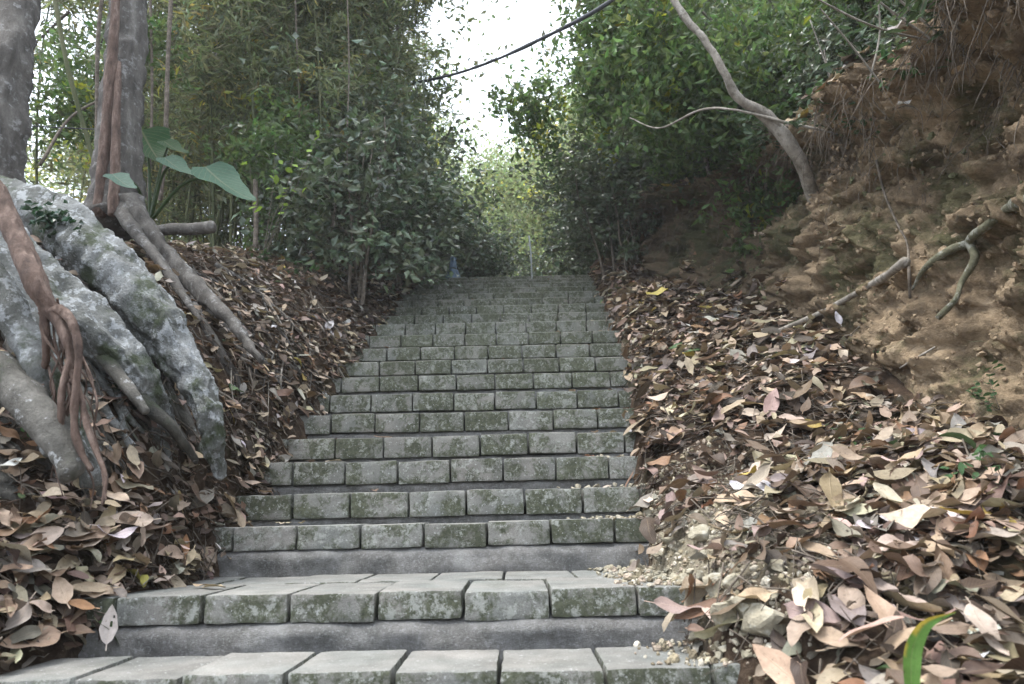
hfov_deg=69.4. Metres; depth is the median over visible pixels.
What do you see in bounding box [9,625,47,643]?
fallen leaf
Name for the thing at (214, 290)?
dead stick
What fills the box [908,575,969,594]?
fallen leaf
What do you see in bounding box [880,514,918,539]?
fallen leaf
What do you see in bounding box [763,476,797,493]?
fallen leaf
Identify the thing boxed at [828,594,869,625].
fallen leaf
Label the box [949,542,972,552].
fallen leaf
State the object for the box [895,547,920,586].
fallen leaf
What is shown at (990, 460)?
fallen leaf
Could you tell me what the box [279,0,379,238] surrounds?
bamboo
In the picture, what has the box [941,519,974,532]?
fallen leaf
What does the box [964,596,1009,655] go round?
fallen leaf
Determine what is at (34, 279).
aerial root
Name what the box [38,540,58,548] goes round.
fallen leaf
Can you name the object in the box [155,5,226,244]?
bamboo
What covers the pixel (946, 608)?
fallen leaf
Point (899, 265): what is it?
fallen branch
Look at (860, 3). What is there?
shrub
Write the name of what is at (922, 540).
fallen leaf
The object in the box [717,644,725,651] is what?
stone
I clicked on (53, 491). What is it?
fallen leaf
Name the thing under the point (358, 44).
bamboo
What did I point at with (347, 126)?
hanging vine
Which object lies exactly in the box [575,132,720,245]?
shrub
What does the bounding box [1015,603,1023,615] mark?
fallen leaf
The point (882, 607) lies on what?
fallen leaf
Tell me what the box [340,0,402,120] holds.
bamboo
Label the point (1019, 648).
fallen leaf
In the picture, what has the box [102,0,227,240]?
bamboo
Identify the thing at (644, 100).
leafy bough
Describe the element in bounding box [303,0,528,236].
broadleaf tree
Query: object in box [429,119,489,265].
forest tree
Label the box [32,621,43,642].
fallen leaf
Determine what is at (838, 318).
fallen leaf
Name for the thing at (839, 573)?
fallen leaf
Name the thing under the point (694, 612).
fallen leaf
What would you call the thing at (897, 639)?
fallen leaf
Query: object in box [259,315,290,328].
dead stick
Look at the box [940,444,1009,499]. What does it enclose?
seedling
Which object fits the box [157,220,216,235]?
log
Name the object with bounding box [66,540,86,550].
fallen leaf
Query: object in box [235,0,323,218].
bamboo
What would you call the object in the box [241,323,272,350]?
dead stick
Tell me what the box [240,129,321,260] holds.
sapling
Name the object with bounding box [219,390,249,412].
dead stick
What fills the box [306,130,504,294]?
shrub
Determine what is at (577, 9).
broadleaf tree
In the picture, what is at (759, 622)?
stone
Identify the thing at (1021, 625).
fallen leaf
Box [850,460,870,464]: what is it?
fallen leaf
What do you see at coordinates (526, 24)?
sky
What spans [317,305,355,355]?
dead stick
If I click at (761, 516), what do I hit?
fallen leaf
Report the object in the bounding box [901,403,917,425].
fallen leaf
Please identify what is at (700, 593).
fallen leaf
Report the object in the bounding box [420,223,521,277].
shrub
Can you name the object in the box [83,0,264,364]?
rooted tree
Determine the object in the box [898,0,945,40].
dry stem
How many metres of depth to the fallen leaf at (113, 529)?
2.27 m
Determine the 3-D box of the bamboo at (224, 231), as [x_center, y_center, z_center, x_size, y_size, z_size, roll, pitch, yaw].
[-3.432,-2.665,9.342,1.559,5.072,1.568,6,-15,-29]
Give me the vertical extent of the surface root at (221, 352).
0.951 m
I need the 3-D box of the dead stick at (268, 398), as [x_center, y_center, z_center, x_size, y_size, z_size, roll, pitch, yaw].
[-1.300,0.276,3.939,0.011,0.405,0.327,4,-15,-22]
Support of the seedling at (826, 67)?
on the earth bank at (980, 291)
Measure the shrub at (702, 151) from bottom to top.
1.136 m
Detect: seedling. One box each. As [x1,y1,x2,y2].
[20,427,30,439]
[249,247,270,266]
[277,258,318,281]
[618,176,679,197]
[619,210,637,230]
[647,168,679,195]
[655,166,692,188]
[658,169,683,204]
[711,141,764,178]
[717,134,760,172]
[718,110,773,159]
[727,112,779,147]
[782,79,822,109]
[783,79,826,132]
[791,86,809,105]
[814,89,855,120]
[815,25,885,103]
[818,108,879,139]
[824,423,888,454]
[835,32,910,61]
[865,0,945,42]
[867,21,901,55]
[867,49,917,90]
[880,40,894,48]
[887,14,935,25]
[892,59,951,77]
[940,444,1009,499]
[966,360,1005,411]
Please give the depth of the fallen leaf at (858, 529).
1.99 m
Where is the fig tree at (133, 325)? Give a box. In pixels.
[0,0,226,502]
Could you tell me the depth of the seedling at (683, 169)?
7.01 m
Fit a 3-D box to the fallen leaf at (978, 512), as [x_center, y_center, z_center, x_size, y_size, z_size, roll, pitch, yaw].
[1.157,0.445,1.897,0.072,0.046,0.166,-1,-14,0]
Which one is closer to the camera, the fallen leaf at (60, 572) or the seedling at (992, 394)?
the fallen leaf at (60, 572)
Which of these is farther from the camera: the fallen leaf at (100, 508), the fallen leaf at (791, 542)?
the fallen leaf at (100, 508)
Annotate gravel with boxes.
[588,426,921,680]
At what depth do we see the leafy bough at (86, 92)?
6.31 m
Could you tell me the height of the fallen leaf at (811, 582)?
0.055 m
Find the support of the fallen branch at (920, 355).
on the earth bank at (980, 291)
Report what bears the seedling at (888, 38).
on the earth bank at (980, 291)
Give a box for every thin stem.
[53,0,92,158]
[94,0,103,147]
[146,0,153,200]
[158,0,172,200]
[253,179,258,251]
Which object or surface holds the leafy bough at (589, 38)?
attached to the broadleaf tree at (708, 33)
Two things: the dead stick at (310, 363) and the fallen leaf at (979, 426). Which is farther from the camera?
the dead stick at (310, 363)
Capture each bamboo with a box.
[24,0,108,196]
[27,44,94,195]
[28,0,159,202]
[38,1,187,201]
[39,10,161,197]
[49,0,219,241]
[55,59,154,203]
[65,2,190,222]
[73,0,204,221]
[79,78,206,241]
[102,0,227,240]
[143,51,198,235]
[144,0,233,241]
[144,0,326,244]
[145,0,292,246]
[148,0,316,248]
[153,0,244,242]
[153,45,208,240]
[154,0,242,244]
[155,0,249,242]
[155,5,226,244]
[155,6,258,243]
[155,8,215,249]
[156,0,282,247]
[156,90,261,251]
[157,28,243,243]
[165,1,266,245]
[167,0,329,246]
[169,0,259,245]
[173,0,293,249]
[173,52,241,222]
[174,1,263,185]
[177,96,228,248]
[177,187,206,240]
[181,0,269,250]
[186,0,342,242]
[187,93,259,251]
[191,12,260,204]
[193,187,234,245]
[195,176,252,247]
[196,24,260,249]
[196,199,272,254]
[198,2,316,248]
[203,0,323,254]
[204,2,272,246]
[215,0,352,252]
[216,145,272,240]
[228,0,396,244]
[233,0,346,246]
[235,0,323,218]
[239,0,383,264]
[246,0,392,128]
[252,18,386,237]
[254,0,386,258]
[266,4,336,254]
[267,2,372,250]
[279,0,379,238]
[286,0,390,247]
[292,0,414,234]
[299,0,392,131]
[306,2,429,247]
[328,0,422,248]
[336,0,444,252]
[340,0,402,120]
[352,0,472,165]
[355,0,418,102]
[355,2,428,141]
[357,0,434,240]
[363,0,439,158]
[374,33,437,119]
[377,0,411,69]
[385,37,432,147]
[393,34,434,159]
[400,22,468,180]
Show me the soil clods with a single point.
(981, 351)
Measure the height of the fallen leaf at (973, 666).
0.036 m
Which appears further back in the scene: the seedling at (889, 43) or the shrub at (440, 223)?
the shrub at (440, 223)
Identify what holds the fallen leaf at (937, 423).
on the leaf litter at (928, 440)
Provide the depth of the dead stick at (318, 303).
5.48 m
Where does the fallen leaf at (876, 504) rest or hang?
on the leaf litter at (928, 440)
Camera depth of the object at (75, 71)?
6.79 m
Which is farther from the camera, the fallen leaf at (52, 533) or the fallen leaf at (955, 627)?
the fallen leaf at (52, 533)
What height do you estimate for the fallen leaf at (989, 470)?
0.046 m
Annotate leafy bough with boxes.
[28,9,205,181]
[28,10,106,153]
[186,76,360,249]
[474,29,619,194]
[548,0,711,150]
[550,0,741,120]
[563,16,667,176]
[569,0,783,159]
[572,15,775,173]
[614,22,818,170]
[643,114,747,199]
[671,61,848,272]
[681,0,835,146]
[683,0,838,169]
[699,0,911,133]
[731,0,840,106]
[756,33,849,137]
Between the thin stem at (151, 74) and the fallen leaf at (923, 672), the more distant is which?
the thin stem at (151, 74)
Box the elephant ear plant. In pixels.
[103,126,255,219]
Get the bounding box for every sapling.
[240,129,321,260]
[699,135,711,174]
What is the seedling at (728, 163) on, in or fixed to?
on the earth bank at (980, 291)
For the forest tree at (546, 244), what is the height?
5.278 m
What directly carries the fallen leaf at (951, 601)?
on the leaf litter at (928, 440)
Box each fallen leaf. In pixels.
[0,496,26,506]
[0,507,13,529]
[0,515,32,535]
[0,542,32,564]
[0,555,51,572]
[0,564,32,571]
[0,606,14,612]
[0,625,66,648]
[0,652,17,656]
[0,657,14,670]
[2,591,36,630]
[5,630,43,651]
[8,648,22,662]
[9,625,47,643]
[12,532,45,538]
[13,571,28,584]
[15,578,27,601]
[18,452,44,461]
[20,525,68,546]
[21,506,54,523]
[21,512,64,530]
[21,544,63,555]
[21,653,48,667]
[23,534,50,553]
[31,487,68,498]
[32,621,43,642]
[34,566,71,579]
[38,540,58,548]
[40,612,57,636]
[51,576,72,608]
[51,580,82,594]
[52,537,60,544]
[59,524,119,540]
[61,492,84,499]
[64,614,79,631]
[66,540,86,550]
[66,570,94,578]
[68,599,99,609]
[70,543,82,548]
[72,581,118,591]
[83,497,93,505]
[85,505,107,512]
[88,525,116,541]
[94,617,119,645]
[99,604,117,650]
[100,543,151,563]
[105,566,126,574]
[110,511,161,526]
[133,577,153,585]
[134,522,171,532]
[137,501,162,507]
[148,575,173,586]
[153,573,172,577]
[159,565,165,573]
[168,563,193,573]
[182,534,189,558]
[644,596,703,613]
[662,584,706,631]
[674,594,730,618]
[679,576,711,593]
[681,573,694,602]
[687,542,742,550]
[693,616,742,638]
[695,587,766,619]
[698,530,728,560]
[702,607,713,621]
[709,523,751,532]
[714,490,761,501]
[729,480,787,490]
[730,587,776,601]
[748,537,769,560]
[752,644,808,683]
[755,513,788,524]
[756,540,786,569]
[759,519,820,528]
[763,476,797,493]
[769,468,796,486]
[775,515,812,521]
[776,611,814,624]
[779,530,818,554]
[780,472,818,502]
[781,498,824,506]
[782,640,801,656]
[783,598,849,630]
[787,608,812,646]
[790,650,807,683]
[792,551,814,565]
[792,576,818,599]
[800,560,866,585]
[800,602,822,632]
[801,541,836,558]
[802,559,853,572]
[804,458,851,468]
[807,626,858,646]
[808,455,842,466]
[814,463,828,471]
[815,636,870,650]
[816,667,850,683]
[819,467,841,508]
[820,453,849,480]
[828,464,856,473]
[828,514,852,540]
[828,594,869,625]
[828,616,903,643]
[831,550,877,594]
[831,563,874,589]
[831,678,864,683]
[833,574,863,594]
[835,311,842,325]
[835,486,869,503]
[837,478,855,499]
[838,583,864,608]
[843,544,878,558]
[844,497,864,503]
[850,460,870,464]
[850,524,875,538]
[851,529,872,545]
[853,512,877,525]
[853,658,880,681]
[860,561,896,577]
[861,467,920,479]
[863,535,928,549]
[863,583,907,641]
[864,501,886,513]
[868,541,938,582]
[868,652,891,666]
[869,617,952,652]
[871,672,893,683]
[872,521,918,539]
[873,520,894,530]
[873,577,904,595]
[876,504,950,527]
[878,657,921,675]
[879,643,940,665]
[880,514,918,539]
[882,591,947,612]
[882,604,902,652]
[885,668,923,683]
[886,491,911,511]
[887,17,905,29]
[889,423,920,437]
[890,456,914,495]
[894,533,925,564]
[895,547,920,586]
[898,99,911,104]
[898,496,925,511]
[898,608,960,620]
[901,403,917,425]
[901,549,923,563]
[907,536,926,551]
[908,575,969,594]
[909,527,930,532]
[910,578,978,593]
[914,553,941,595]
[920,673,941,683]
[921,457,945,480]
[921,657,943,679]
[921,664,965,676]
[922,606,950,618]
[922,613,976,627]
[923,534,955,557]
[924,552,934,562]
[924,641,962,679]
[926,452,967,459]
[926,483,956,507]
[928,479,990,505]
[928,517,990,534]
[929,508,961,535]
[930,600,977,631]
[931,461,973,475]
[931,593,969,621]
[932,417,948,426]
[932,618,973,634]
[933,646,985,659]
[933,647,1023,679]
[934,541,960,603]
[935,508,959,540]
[935,590,980,606]
[936,506,986,514]
[937,468,989,479]
[940,643,959,679]
[941,506,990,523]
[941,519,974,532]
[941,679,971,683]
[943,645,994,662]
[944,574,958,585]
[944,631,975,648]
[947,579,989,600]
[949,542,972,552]
[950,413,968,446]
[950,449,980,467]
[950,620,1000,637]
[951,63,968,73]
[951,565,975,574]
[952,521,986,530]
[953,577,999,590]
[955,478,991,489]
[957,463,1014,479]
[957,513,996,522]
[958,593,995,612]
[958,635,1019,661]
[958,657,1023,673]
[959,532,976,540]
[960,633,1023,657]
[961,626,982,645]
[962,415,1007,427]
[963,459,987,477]
[963,630,1023,643]
[964,509,1019,519]
[964,527,1023,543]
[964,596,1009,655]
[967,422,992,438]
[967,651,994,661]
[967,674,981,681]
[969,458,1022,465]
[970,438,1004,451]
[971,462,993,476]
[972,590,1023,623]
[973,472,1012,509]
[973,549,1015,556]
[973,551,1001,561]
[973,592,993,599]
[974,520,1023,534]
[976,497,1023,507]
[981,647,991,659]
[982,648,1002,662]
[983,424,1004,443]
[983,604,1023,644]
[984,474,1004,479]
[987,527,1023,545]
[987,576,1002,596]
[990,518,1023,530]
[994,426,1016,446]
[995,662,1023,674]
[998,441,1023,452]
[998,441,1023,457]
[998,585,1023,603]
[999,586,1023,595]
[999,596,1023,601]
[999,627,1023,631]
[1001,670,1023,683]
[1002,606,1021,619]
[1006,540,1020,553]
[1009,486,1023,500]
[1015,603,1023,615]
[1015,618,1023,632]
[1016,545,1023,555]
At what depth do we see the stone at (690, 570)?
2.22 m
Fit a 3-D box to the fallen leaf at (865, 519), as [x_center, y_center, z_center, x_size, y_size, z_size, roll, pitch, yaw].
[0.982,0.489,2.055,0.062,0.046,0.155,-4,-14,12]
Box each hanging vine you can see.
[294,0,300,116]
[346,0,352,297]
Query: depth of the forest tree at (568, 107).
21.70 m
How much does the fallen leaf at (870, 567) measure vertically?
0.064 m
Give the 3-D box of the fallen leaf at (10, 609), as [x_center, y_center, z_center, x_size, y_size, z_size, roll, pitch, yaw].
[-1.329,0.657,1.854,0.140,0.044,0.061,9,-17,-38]
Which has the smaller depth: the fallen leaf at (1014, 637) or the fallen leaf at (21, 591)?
the fallen leaf at (1014, 637)
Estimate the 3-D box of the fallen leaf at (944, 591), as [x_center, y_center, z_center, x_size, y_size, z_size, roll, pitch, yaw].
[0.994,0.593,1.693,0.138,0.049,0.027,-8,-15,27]
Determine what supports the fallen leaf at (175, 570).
on the leaf litter at (928, 440)
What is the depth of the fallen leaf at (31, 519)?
2.11 m
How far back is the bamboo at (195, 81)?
7.19 m
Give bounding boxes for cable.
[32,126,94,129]
[407,0,614,84]
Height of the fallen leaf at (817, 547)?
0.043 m
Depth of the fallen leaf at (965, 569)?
1.76 m
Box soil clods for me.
[628,0,1023,424]
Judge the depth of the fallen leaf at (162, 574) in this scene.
2.40 m
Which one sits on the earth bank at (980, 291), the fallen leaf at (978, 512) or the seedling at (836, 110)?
the seedling at (836, 110)
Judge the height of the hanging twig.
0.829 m
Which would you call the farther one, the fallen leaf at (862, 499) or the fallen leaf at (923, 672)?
the fallen leaf at (862, 499)
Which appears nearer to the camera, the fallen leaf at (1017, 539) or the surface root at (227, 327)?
the fallen leaf at (1017, 539)
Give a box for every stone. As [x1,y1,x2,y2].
[629,559,644,568]
[642,509,651,515]
[652,552,662,559]
[656,573,667,577]
[661,537,676,544]
[679,573,688,577]
[686,568,694,574]
[688,524,710,541]
[688,631,699,641]
[696,572,704,581]
[702,572,723,596]
[710,602,736,631]
[715,651,722,660]
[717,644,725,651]
[722,573,739,590]
[726,596,757,618]
[731,638,739,645]
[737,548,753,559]
[739,631,747,635]
[741,603,787,637]
[744,651,752,656]
[759,535,775,542]
[768,591,777,600]
[769,559,784,571]
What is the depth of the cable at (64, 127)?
4.86 m
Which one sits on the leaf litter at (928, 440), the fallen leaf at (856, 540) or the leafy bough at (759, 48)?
the fallen leaf at (856, 540)
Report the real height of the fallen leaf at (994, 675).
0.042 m
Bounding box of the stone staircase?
[0,275,739,683]
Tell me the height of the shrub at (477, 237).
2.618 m
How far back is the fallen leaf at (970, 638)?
1.47 m
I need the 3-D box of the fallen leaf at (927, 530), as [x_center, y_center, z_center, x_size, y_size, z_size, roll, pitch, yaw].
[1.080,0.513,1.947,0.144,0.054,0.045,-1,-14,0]
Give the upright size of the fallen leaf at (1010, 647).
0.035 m
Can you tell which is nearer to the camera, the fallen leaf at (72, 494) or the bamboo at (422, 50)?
the fallen leaf at (72, 494)
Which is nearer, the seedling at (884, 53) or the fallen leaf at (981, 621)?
the fallen leaf at (981, 621)
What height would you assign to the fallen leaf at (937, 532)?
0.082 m
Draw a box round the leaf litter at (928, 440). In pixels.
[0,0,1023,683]
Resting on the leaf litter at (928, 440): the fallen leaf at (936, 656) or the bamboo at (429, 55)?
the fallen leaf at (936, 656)
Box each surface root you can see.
[183,287,246,400]
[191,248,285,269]
[206,308,294,387]
[214,263,300,331]
[237,344,262,385]
[249,337,325,388]
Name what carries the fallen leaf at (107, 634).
on the stone staircase
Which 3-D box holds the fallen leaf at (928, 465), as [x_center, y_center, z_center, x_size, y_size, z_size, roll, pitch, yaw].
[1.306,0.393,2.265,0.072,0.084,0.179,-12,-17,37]
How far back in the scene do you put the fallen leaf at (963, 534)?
1.89 m
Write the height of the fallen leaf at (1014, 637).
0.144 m
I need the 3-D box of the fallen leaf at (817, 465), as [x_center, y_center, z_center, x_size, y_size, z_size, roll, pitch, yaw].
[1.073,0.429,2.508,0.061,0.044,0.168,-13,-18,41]
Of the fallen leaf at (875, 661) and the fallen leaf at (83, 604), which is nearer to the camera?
the fallen leaf at (875, 661)
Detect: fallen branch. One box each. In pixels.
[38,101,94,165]
[779,257,910,331]
[899,346,935,368]
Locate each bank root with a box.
[911,240,976,290]
[935,195,1023,319]
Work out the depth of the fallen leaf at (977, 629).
1.54 m
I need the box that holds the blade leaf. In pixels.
[903,612,955,683]
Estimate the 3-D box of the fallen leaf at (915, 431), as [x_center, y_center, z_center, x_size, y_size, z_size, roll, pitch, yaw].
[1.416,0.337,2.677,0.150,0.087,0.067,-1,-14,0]
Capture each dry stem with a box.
[810,20,862,134]
[818,0,934,42]
[819,7,883,87]
[869,2,880,79]
[876,0,940,45]
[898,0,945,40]
[934,0,960,30]
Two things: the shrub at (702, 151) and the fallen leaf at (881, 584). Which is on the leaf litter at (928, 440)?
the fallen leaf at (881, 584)
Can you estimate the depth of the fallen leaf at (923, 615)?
1.62 m
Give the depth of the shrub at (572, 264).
9.67 m
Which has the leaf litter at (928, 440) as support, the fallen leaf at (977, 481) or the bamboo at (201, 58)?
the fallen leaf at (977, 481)
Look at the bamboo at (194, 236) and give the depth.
9.54 m
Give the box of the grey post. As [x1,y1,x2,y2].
[528,236,532,276]
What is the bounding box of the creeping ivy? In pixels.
[19,193,83,237]
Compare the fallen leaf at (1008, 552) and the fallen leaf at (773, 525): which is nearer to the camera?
the fallen leaf at (1008, 552)
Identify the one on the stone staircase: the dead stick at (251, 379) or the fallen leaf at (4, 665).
the fallen leaf at (4, 665)
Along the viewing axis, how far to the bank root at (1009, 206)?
3.01 m
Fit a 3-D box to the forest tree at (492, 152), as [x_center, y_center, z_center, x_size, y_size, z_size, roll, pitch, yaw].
[-0.267,-3.392,23.611,6.123,8.355,6.924,2,-14,-11]
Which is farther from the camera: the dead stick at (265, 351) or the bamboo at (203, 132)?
the bamboo at (203, 132)
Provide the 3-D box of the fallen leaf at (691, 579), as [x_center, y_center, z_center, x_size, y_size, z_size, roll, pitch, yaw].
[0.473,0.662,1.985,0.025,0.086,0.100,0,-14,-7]
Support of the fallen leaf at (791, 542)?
on the fallen leaf at (773, 554)
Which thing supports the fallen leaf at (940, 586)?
on the leaf litter at (928, 440)
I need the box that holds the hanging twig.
[875,160,911,298]
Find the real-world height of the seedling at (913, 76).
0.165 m
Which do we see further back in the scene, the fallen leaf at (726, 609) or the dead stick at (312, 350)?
the dead stick at (312, 350)
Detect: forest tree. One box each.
[24,101,92,201]
[259,28,545,277]
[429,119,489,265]
[434,143,545,276]
[442,114,569,269]
[446,41,629,273]
[467,72,585,260]
[468,139,578,279]
[515,200,567,274]
[523,128,593,244]
[528,55,588,244]
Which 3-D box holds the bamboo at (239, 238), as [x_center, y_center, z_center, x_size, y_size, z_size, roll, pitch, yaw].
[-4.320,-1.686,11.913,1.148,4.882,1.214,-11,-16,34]
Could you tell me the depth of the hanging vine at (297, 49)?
7.06 m
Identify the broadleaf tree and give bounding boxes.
[243,106,479,236]
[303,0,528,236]
[498,0,716,238]
[544,19,630,203]
[551,4,740,145]
[581,0,836,52]
[607,1,774,136]
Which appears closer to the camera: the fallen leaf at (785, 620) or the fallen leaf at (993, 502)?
the fallen leaf at (785, 620)
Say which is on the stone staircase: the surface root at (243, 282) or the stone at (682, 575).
the stone at (682, 575)
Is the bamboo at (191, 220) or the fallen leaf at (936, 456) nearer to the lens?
the fallen leaf at (936, 456)
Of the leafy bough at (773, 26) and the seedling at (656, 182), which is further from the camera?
the seedling at (656, 182)
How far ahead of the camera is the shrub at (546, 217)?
9.85 m
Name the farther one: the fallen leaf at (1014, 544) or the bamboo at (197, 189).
the bamboo at (197, 189)
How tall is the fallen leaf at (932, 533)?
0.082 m
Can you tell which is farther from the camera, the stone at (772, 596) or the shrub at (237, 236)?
the shrub at (237, 236)
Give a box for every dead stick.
[189,326,206,341]
[191,261,227,289]
[199,253,229,289]
[204,279,254,324]
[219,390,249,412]
[230,368,242,422]
[230,369,268,377]
[232,336,248,353]
[237,272,282,298]
[237,310,246,328]
[240,357,255,364]
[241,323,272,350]
[247,367,253,394]
[251,340,281,361]
[255,340,314,358]
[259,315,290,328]
[261,353,282,388]
[262,287,271,315]
[262,339,279,390]
[267,372,268,426]
[272,322,310,379]
[274,305,322,338]
[277,319,296,362]
[280,307,332,313]
[280,349,286,388]
[296,357,336,380]
[303,289,336,323]
[308,315,332,340]
[309,308,366,340]
[309,335,311,388]
[309,348,344,377]
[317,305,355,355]
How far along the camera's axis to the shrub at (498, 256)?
11.15 m
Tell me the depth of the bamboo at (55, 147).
10.75 m
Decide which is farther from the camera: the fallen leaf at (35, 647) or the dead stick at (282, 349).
the dead stick at (282, 349)
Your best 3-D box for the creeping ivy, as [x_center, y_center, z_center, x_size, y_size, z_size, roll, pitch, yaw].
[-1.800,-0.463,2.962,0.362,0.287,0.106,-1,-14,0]
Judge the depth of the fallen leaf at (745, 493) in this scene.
2.48 m
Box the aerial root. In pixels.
[0,180,107,509]
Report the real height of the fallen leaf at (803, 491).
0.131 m
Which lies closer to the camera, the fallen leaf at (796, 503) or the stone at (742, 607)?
the stone at (742, 607)
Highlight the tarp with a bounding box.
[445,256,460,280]
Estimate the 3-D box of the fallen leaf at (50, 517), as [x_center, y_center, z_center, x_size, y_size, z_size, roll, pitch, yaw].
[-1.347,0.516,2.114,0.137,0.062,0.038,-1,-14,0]
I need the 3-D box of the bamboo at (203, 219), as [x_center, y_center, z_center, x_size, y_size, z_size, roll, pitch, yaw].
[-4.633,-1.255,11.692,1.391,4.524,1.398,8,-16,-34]
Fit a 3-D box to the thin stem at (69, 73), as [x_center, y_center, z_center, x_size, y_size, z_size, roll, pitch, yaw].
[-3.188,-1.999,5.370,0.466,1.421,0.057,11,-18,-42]
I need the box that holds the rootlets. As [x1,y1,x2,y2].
[621,0,1023,267]
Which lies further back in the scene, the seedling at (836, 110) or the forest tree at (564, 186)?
the forest tree at (564, 186)
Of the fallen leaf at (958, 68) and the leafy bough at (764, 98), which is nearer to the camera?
the fallen leaf at (958, 68)
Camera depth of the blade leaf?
1.32 m
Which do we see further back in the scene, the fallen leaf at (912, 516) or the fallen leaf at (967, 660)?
the fallen leaf at (912, 516)
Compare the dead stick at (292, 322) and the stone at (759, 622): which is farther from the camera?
the dead stick at (292, 322)
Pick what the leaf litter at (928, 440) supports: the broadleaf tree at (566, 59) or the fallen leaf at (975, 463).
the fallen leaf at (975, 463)
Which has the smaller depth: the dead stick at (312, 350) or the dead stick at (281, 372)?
the dead stick at (281, 372)
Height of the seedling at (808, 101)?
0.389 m
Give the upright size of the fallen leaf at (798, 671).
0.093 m
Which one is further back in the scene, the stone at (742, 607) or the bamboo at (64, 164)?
the bamboo at (64, 164)
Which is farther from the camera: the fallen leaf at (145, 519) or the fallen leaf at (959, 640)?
the fallen leaf at (145, 519)
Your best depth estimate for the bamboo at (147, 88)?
8.47 m
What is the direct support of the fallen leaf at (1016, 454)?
on the leaf litter at (928, 440)
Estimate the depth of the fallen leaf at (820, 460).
2.53 m
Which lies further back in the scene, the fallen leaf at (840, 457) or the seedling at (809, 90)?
the seedling at (809, 90)
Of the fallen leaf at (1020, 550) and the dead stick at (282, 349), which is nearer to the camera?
the fallen leaf at (1020, 550)
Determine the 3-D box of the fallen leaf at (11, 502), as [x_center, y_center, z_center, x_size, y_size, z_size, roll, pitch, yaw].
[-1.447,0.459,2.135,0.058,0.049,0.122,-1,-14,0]
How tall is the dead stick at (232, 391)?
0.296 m
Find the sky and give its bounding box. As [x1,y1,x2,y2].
[24,0,621,249]
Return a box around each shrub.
[201,32,497,312]
[209,123,385,251]
[250,20,476,257]
[295,95,482,247]
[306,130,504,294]
[342,142,483,256]
[365,166,517,279]
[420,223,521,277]
[429,194,538,279]
[497,247,547,276]
[499,116,692,284]
[512,227,586,275]
[515,174,609,274]
[519,113,698,274]
[540,185,591,276]
[541,159,639,271]
[558,175,600,274]
[561,107,648,206]
[567,106,666,236]
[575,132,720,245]
[608,116,713,184]
[635,0,854,185]
[661,119,763,178]
[703,32,823,135]
[758,0,903,117]
[797,0,910,153]
[818,0,926,53]
[863,0,933,50]
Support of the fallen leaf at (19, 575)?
on the leaf litter at (928, 440)
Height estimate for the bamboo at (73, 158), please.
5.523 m
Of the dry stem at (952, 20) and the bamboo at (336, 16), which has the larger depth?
the bamboo at (336, 16)
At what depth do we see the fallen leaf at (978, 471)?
2.19 m
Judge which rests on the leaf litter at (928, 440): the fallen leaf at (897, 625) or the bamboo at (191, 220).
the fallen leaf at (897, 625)
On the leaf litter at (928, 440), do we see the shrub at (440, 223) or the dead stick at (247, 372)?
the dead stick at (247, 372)
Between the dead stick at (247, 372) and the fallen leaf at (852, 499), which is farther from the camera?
the dead stick at (247, 372)
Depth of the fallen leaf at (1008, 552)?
1.80 m
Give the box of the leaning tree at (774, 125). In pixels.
[629,0,837,211]
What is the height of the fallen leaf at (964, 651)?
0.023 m
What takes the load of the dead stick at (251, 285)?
on the leaf litter at (928, 440)
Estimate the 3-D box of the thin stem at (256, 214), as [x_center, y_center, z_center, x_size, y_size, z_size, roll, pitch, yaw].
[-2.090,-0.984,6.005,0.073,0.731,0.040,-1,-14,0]
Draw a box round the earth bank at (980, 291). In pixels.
[613,0,1023,431]
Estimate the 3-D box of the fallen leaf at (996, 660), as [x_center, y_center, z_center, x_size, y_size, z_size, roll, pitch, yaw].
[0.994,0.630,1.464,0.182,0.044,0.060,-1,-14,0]

